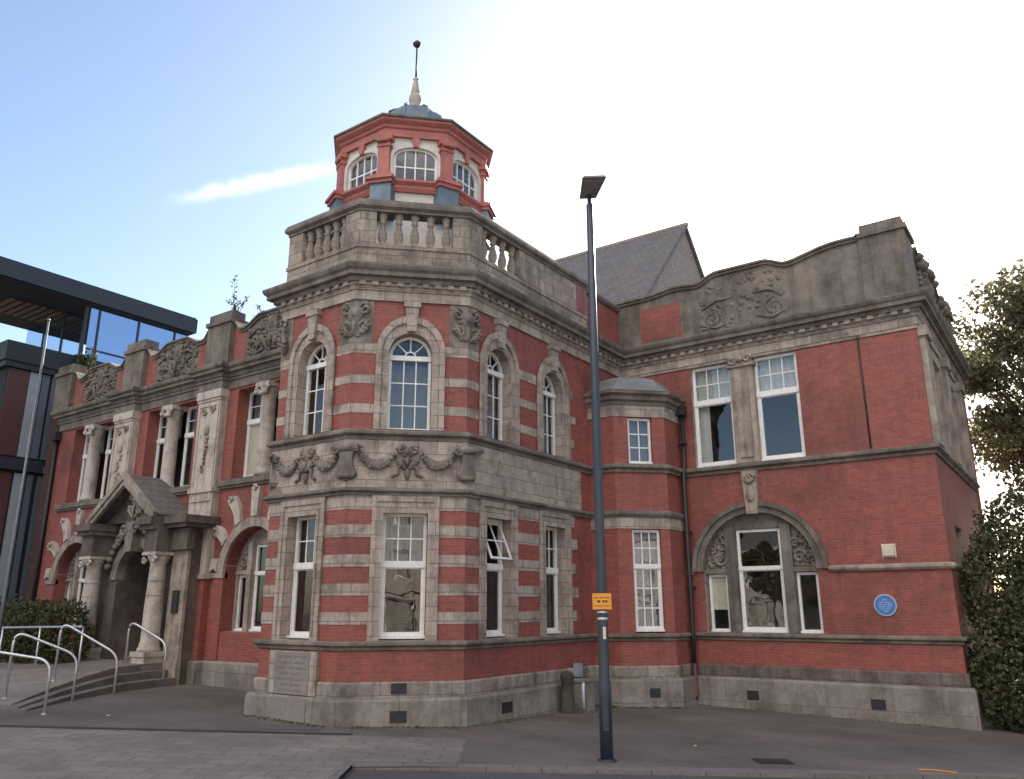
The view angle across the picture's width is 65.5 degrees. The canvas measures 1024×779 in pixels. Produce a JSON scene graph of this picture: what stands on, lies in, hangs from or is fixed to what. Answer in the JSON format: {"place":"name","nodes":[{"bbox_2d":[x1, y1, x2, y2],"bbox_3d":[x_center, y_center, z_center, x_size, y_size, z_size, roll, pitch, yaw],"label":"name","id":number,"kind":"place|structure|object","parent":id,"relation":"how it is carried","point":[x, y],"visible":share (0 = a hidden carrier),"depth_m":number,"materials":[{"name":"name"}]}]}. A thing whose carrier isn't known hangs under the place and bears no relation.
{"place":"outdoors","nodes":[
{"label":"outdoors","id":0,"kind":"place"},
{"bbox_2d":[0,656,161,705],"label":"terrace","id":1,"kind":"structure","parent":0,"point":[27,681],"depth_m":22.77,"materials":[{"name":"grey concrete"}]},
{"bbox_2d":[2,633,77,701],"bbox_3d":[-11.669,7.023,19.813,1.631,1.863,0.139,5,-16,-17],"label":"handrail","id":2,"kind":"object","parent":1,"relation":"on","point":[46,643],"visible":0.83,"depth_m":19.89,"materials":[{"name":"silver metal"}]},
{"bbox_2d":[0,625,84,671],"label":"guard rail","id":3,"kind":"object","parent":1,"relation":"on","point":[39,635],"visible":0.81,"depth_m":24.38,"materials":[{"name":"silver metal"}]},
{"bbox_2d":[51,624,117,694],"bbox_3d":[-11.609,7.482,21.747,1.779,2.058,0.139,0,-15,-2],"label":"handrail","id":4,"kind":"object","parent":1,"relation":"on","point":[93,640],"visible":0.82,"depth_m":21.82,"materials":[{"name":"silver metal"}]},
{"bbox_2d":[124,622,166,678],"bbox_3d":[-11.264,8.228,24.467,1.688,2.051,0.135,-6,-16,20],"label":"handrail","id":5,"kind":"object","parent":1,"relation":"on","point":[152,634],"visible":0.69,"depth_m":24.64,"materials":[{"name":"silver metal"}]},
{"bbox_2d":[0,727,380,778],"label":"pavement","id":6,"kind":"structure","parent":0,"point":[39,753],"depth_m":13.45,"materials":[{"name":"grey concrete"}]},
{"bbox_2d":[0,684,388,765],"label":"forecourt","id":7,"kind":"structure","parent":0,"point":[194,707],"depth_m":18.10,"materials":[{"name":"concrete"}]},
{"bbox_2d":[0,318,50,636],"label":"flagpole","id":8,"kind":"object","parent":7,"relation":"on","point":[6,585],"visible":1,"depth_m":26.11,"materials":[{"name":"grey metal"}]},
{"bbox_2d":[0,651,50,714],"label":"handrail","id":9,"kind":"object","parent":7,"relation":"on","point":[46,662],"visible":0.88,"depth_m":17.90,"materials":[{"name":"silver metal"}]},
{"bbox_2d":[0,593,95,663],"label":"hedge","id":10,"kind":"object","parent":7,"relation":"on","point":[31,613],"visible":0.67,"depth_m":26.30,"materials":[{"name":"green plant"}]},
{"bbox_2d":[0,669,167,707],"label":"step","id":11,"kind":"object","parent":7,"relation":"on","point":[124,677],"visible":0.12,"depth_m":21.97,"materials":[{"name":"stone"}]},
{"bbox_2d":[0,677,175,710],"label":"step","id":12,"kind":"object","parent":7,"relation":"on","point":[134,685],"visible":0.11,"depth_m":21.74,"materials":[{"name":"stone"}]},
{"bbox_2d":[0,725,352,735],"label":"drain strip","id":13,"kind":"object","parent":7,"relation":"on","point":[184,730],"visible":1,"depth_m":15.93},
{"bbox_2d":[328,761,354,778],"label":"kerb","id":14,"kind":"structure","parent":7,"relation":"on","point":[341,770],"depth_m":12.45,"materials":[{"name":"concrete"}]},
{"bbox_2d":[356,736,465,762],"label":"pavement","id":15,"kind":"structure","parent":0,"point":[412,749],"depth_m":14.32,"materials":[{"name":"grey concrete"}]},
{"bbox_2d":[0,0,1023,591],"label":"sky","id":16,"kind":"structure","parent":0,"point":[161,153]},
{"bbox_2d":[338,766,839,778],"bbox_3d":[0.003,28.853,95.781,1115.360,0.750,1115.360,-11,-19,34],"label":"ground","id":17,"kind":"structure","parent":0,"point":[349,773],"depth_m":12.75,"materials":[{"name":"grey asphalt"}]},
{"bbox_2d":[0,256,197,635],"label":"modern building","id":18,"kind":"structure","parent":17,"relation":"on","point":[110,326],"depth_m":35.60,"materials":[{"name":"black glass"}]},
{"bbox_2d":[23,40,1012,730],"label":"library building","id":19,"kind":"structure","parent":17,"relation":"on","point":[349,480],"depth_m":22.03,"materials":[{"name":"red brick"}]},
{"bbox_2d":[67,582,71,601],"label":"window","id":20,"kind":"structure","parent":19,"relation":"in","point":[70,583],"depth_m":31.50,"materials":[{"name":"white paint"}]},
{"bbox_2d":[74,560,84,624],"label":"window","id":21,"kind":"structure","parent":19,"relation":"in","point":[81,580],"depth_m":31.09,"materials":[{"name":"white paint"}]},
{"bbox_2d":[75,347,99,371],"bbox_3d":[-19.458,-1.152,36.249,1.508,1.358,0.940,-11,-19,34],"label":"weed","id":22,"kind":"object","parent":19,"relation":"on","point":[88,362],"visible":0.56,"depth_m":36.10,"materials":[{"name":"green plant"}]},
{"bbox_2d":[77,431,105,501],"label":"window","id":23,"kind":"structure","parent":19,"relation":"in","point":[84,456],"depth_m":32.76,"materials":[{"name":"white paint"}]},
{"bbox_2d":[100,426,113,497],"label":"window","id":24,"kind":"structure","parent":19,"relation":"in","point":[108,451],"depth_m":31.89,"materials":[{"name":"white paint"}]},
{"bbox_2d":[153,413,183,477],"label":"window","id":25,"kind":"structure","parent":19,"relation":"in","point":[160,441],"depth_m":29.87,"materials":[{"name":"white paint"}]},
{"bbox_2d":[180,406,196,485],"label":"window","id":26,"kind":"structure","parent":19,"relation":"in","point":[188,435],"depth_m":28.91,"materials":[{"name":"white paint"}]},
{"bbox_2d":[226,275,249,312],"bbox_3d":[-9.757,-3.442,28.262,0.672,1.594,1.022,12,-20,-38],"label":"weed","id":27,"kind":"object","parent":19,"relation":"on","point":[234,307],"visible":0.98,"depth_m":28.13,"materials":[{"name":"green plant"}]},
{"bbox_2d":[233,575,245,630],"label":"window","id":28,"kind":"structure","parent":19,"relation":"in","point":[237,628],"depth_m":25.32,"materials":[{"name":"white paint"}]},
{"bbox_2d":[249,544,266,631],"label":"window","id":29,"kind":"structure","parent":19,"relation":"in","point":[257,573],"depth_m":24.97,"materials":[{"name":"white paint"}]},
{"bbox_2d":[243,392,276,476],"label":"window","id":30,"kind":"structure","parent":19,"relation":"in","point":[253,425],"depth_m":26.75,"materials":[{"name":"white paint"}]},
{"bbox_2d":[287,516,315,637],"bbox_3d":[-4.804,4.398,18.778,1.060,2.795,0.150,-11,-19,34],"label":"window","id":31,"kind":"structure","parent":19,"relation":"in","point":[297,566],"depth_m":18.96,"materials":[{"name":"white paint"}]},
{"bbox_2d":[303,344,326,434],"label":"window","id":32,"kind":"structure","parent":19,"relation":"in","point":[310,367],"depth_m":20.17,"materials":[{"name":"white paint"}]},
{"bbox_2d":[378,513,426,638],"bbox_3d":[-2.505,4.271,18.336,1.060,2.795,0.287,2,-16,-9],"label":"window","id":33,"kind":"structure","parent":19,"relation":"in","point":[404,537],"depth_m":18.53,"materials":[{"name":"white paint"}]},
{"bbox_2d":[386,337,430,429],"bbox_3d":[-2.517,-0.113,19.535,1.070,2.415,0.287,2,-16,-9],"label":"window","id":34,"kind":"structure","parent":19,"relation":"in","point":[409,387],"depth_m":19.55,"materials":[{"name":"white paint"}]},
{"bbox_2d":[487,352,503,440],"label":"window","id":35,"kind":"structure","parent":19,"relation":"in","point":[491,389],"depth_m":20.86,"materials":[{"name":"white paint"}]},
{"bbox_2d":[487,518,512,636],"bbox_3d":[-0.418,4.533,19.314,0.473,2.795,1.060,-11,-19,34],"label":"window","id":36,"kind":"structure","parent":19,"relation":"in","point":[498,567],"depth_m":19.61,"materials":[{"name":"white paint"}]},
{"bbox_2d":[543,375,555,455],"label":"window","id":37,"kind":"structure","parent":19,"relation":"in","point":[551,395],"depth_m":22.90,"materials":[{"name":"white paint"}]},
{"bbox_2d":[546,527,560,633],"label":"window","id":38,"kind":"structure","parent":19,"relation":"in","point":[553,571],"depth_m":21.73,"materials":[{"name":"white paint"}]},
{"bbox_2d":[573,663,582,676],"bbox_3d":[1.765,7.488,21.278,0.150,0.330,0.260,-11,-19,34],"label":"meter box","id":39,"kind":"object","parent":19,"relation":"attached to","point":[577,669],"visible":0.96,"depth_m":21.20,"materials":[{"name":"grey metal"}]},
{"bbox_2d":[578,664,582,675],"bbox_3d":[1.822,7.477,21.239,0.009,0.270,0.220,-11,-19,34],"label":"door","id":40,"kind":"structure","parent":39,"relation":"in","point":[580,668],"depth_m":21.23,"materials":[{"name":"grey metal"}]},
{"bbox_2d":[627,418,652,463],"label":"window","id":41,"kind":"structure","parent":19,"relation":"in","point":[639,440],"depth_m":23.85,"materials":[{"name":"white paint"}]},
{"bbox_2d":[632,530,664,631],"bbox_3d":[3.837,5.436,22.733,0.880,2.815,0.288,2,-16,-9],"label":"window","id":42,"kind":"structure","parent":19,"relation":"in","point":[647,567],"depth_m":22.75,"materials":[{"name":"white paint"}]},
{"bbox_2d":[692,364,736,467],"bbox_3d":[6.232,0.815,24.360,1.310,3.135,0.287,-11,-19,34],"label":"window","id":43,"kind":"structure","parent":19,"relation":"in","point":[711,385],"depth_m":24.58,"materials":[{"name":"white paint"}]},
{"bbox_2d":[709,574,730,631],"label":"window","id":44,"kind":"structure","parent":19,"relation":"in","point":[718,584],"depth_m":23.19,"materials":[{"name":"white paint"}]},
{"bbox_2d":[736,528,788,632],"bbox_3d":[7.074,5.390,22.539,1.320,2.845,0.150,-11,-19,34],"label":"window","id":45,"kind":"structure","parent":19,"relation":"in","point":[741,568],"depth_m":22.54,"materials":[{"name":"white paint"}]},
{"bbox_2d":[754,352,805,460],"bbox_3d":[7.834,0.512,23.264,1.300,3.135,0.287,-11,-19,34],"label":"window","id":46,"kind":"structure","parent":19,"relation":"in","point":[775,375],"depth_m":23.48,"materials":[{"name":"white paint"}]},
{"bbox_2d":[796,572,823,632],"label":"window","id":47,"kind":"structure","parent":19,"relation":"in","point":[798,573],"depth_m":21.68,"materials":[{"name":"white paint"}]},
{"bbox_2d":[874,594,896,615],"bbox_3d":[9.545,5.512,20.363,0.540,0.540,0.044,-11,-19,34],"label":"wall plaque","id":48,"kind":"object","parent":19,"relation":"attached to","point":[885,604],"depth_m":20.34,"materials":[{"name":"blue ceramic"}]},
{"bbox_2d":[881,544,896,557],"bbox_3d":[9.721,4.157,20.566,0.340,0.340,0.101,-11,-19,34],"label":"alarm box","id":49,"kind":"object","parent":19,"relation":"attached to","point":[888,550],"visible":1,"depth_m":20.53,"materials":[{"name":"beige plastic"}]},
{"bbox_2d":[923,241,938,262],"bbox_3d":[12.585,-4.124,24.364,0.906,0.660,0.592,-11,-19,34],"label":"weed","id":50,"kind":"object","parent":19,"relation":"on","point":[929,248],"visible":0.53,"depth_m":24.27,"materials":[{"name":"green plant"}]},
{"bbox_2d":[352,761,1023,778],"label":"kerb","id":51,"kind":"structure","parent":17,"relation":"on","point":[569,769],"depth_m":13.09,"materials":[{"name":"concrete"}]},
{"bbox_2d":[959,484,1023,732],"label":"ivy bush","id":52,"kind":"object","parent":17,"relation":"on","point":[1004,618],"visible":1,"depth_m":19.33,"materials":[{"name":"green plant"}]},
{"bbox_2d":[362,659,1023,773],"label":"forecourt","id":53,"kind":"structure","parent":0,"point":[727,737],"depth_m":16.08,"materials":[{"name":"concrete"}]},
{"bbox_2d":[560,671,575,713],"bbox_3d":[1.405,7.762,20.134,0.400,1.240,0.380,-11,-19,34],"label":"stone post","id":54,"kind":"object","parent":53,"relation":"on","point":[567,691],"visible":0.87,"depth_m":20.05,"materials":[{"name":"grey stone"}]},
{"bbox_2d":[574,678,595,710],"bbox_3d":[1.837,8.056,20.721,0.480,0.980,0.690,-11,-19,34],"label":"utility cabinet","id":55,"kind":"object","parent":53,"relation":"on","point":[584,699],"visible":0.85,"depth_m":20.54,"materials":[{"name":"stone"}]},
{"bbox_2d":[579,175,616,762],"bbox_3d":[1.677,1.057,15.018,0.486,11.106,0.708,0,-15,-1],"label":"street lamp","id":56,"kind":"object","parent":53,"relation":"on","point":[591,185],"visible":0.99,"depth_m":14.84,"materials":[{"name":"grey metal"}]},
{"bbox_2d":[602,697,608,730],"bbox_3d":[1.625,5.640,13.852,0.100,0.550,0.029,-2,-15,6],"label":"access door","id":57,"kind":"structure","parent":56,"relation":"in","point":[604,699],"depth_m":13.84,"materials":[{"name":"grey paint"}]},
{"bbox_2d":[751,758,794,763],"bbox_3d":[4.606,6.562,14.068,0.640,0.019,0.480,0,-15,0],"label":"drain cover","id":58,"kind":"object","parent":53,"relation":"on","point":[773,761],"visible":1,"depth_m":14.03,"materials":[{"name":"black metal"}]},
{"bbox_2d":[919,769,957,772],"bbox_3d":[7.248,6.484,13.558,0.614,0.006,0.197,-8,-17,27],"label":"paint mark","id":59,"kind":"object","parent":53,"relation":"on","point":[938,770],"visible":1,"depth_m":13.57,"materials":[{"name":"paint"}]},
{"bbox_2d":[952,255,1023,494],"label":"broadleaf tree","id":60,"kind":"object","parent":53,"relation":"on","point":[1004,423],"visible":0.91,"depth_m":29.69,"materials":[{"name":"green plant"}]}
]}

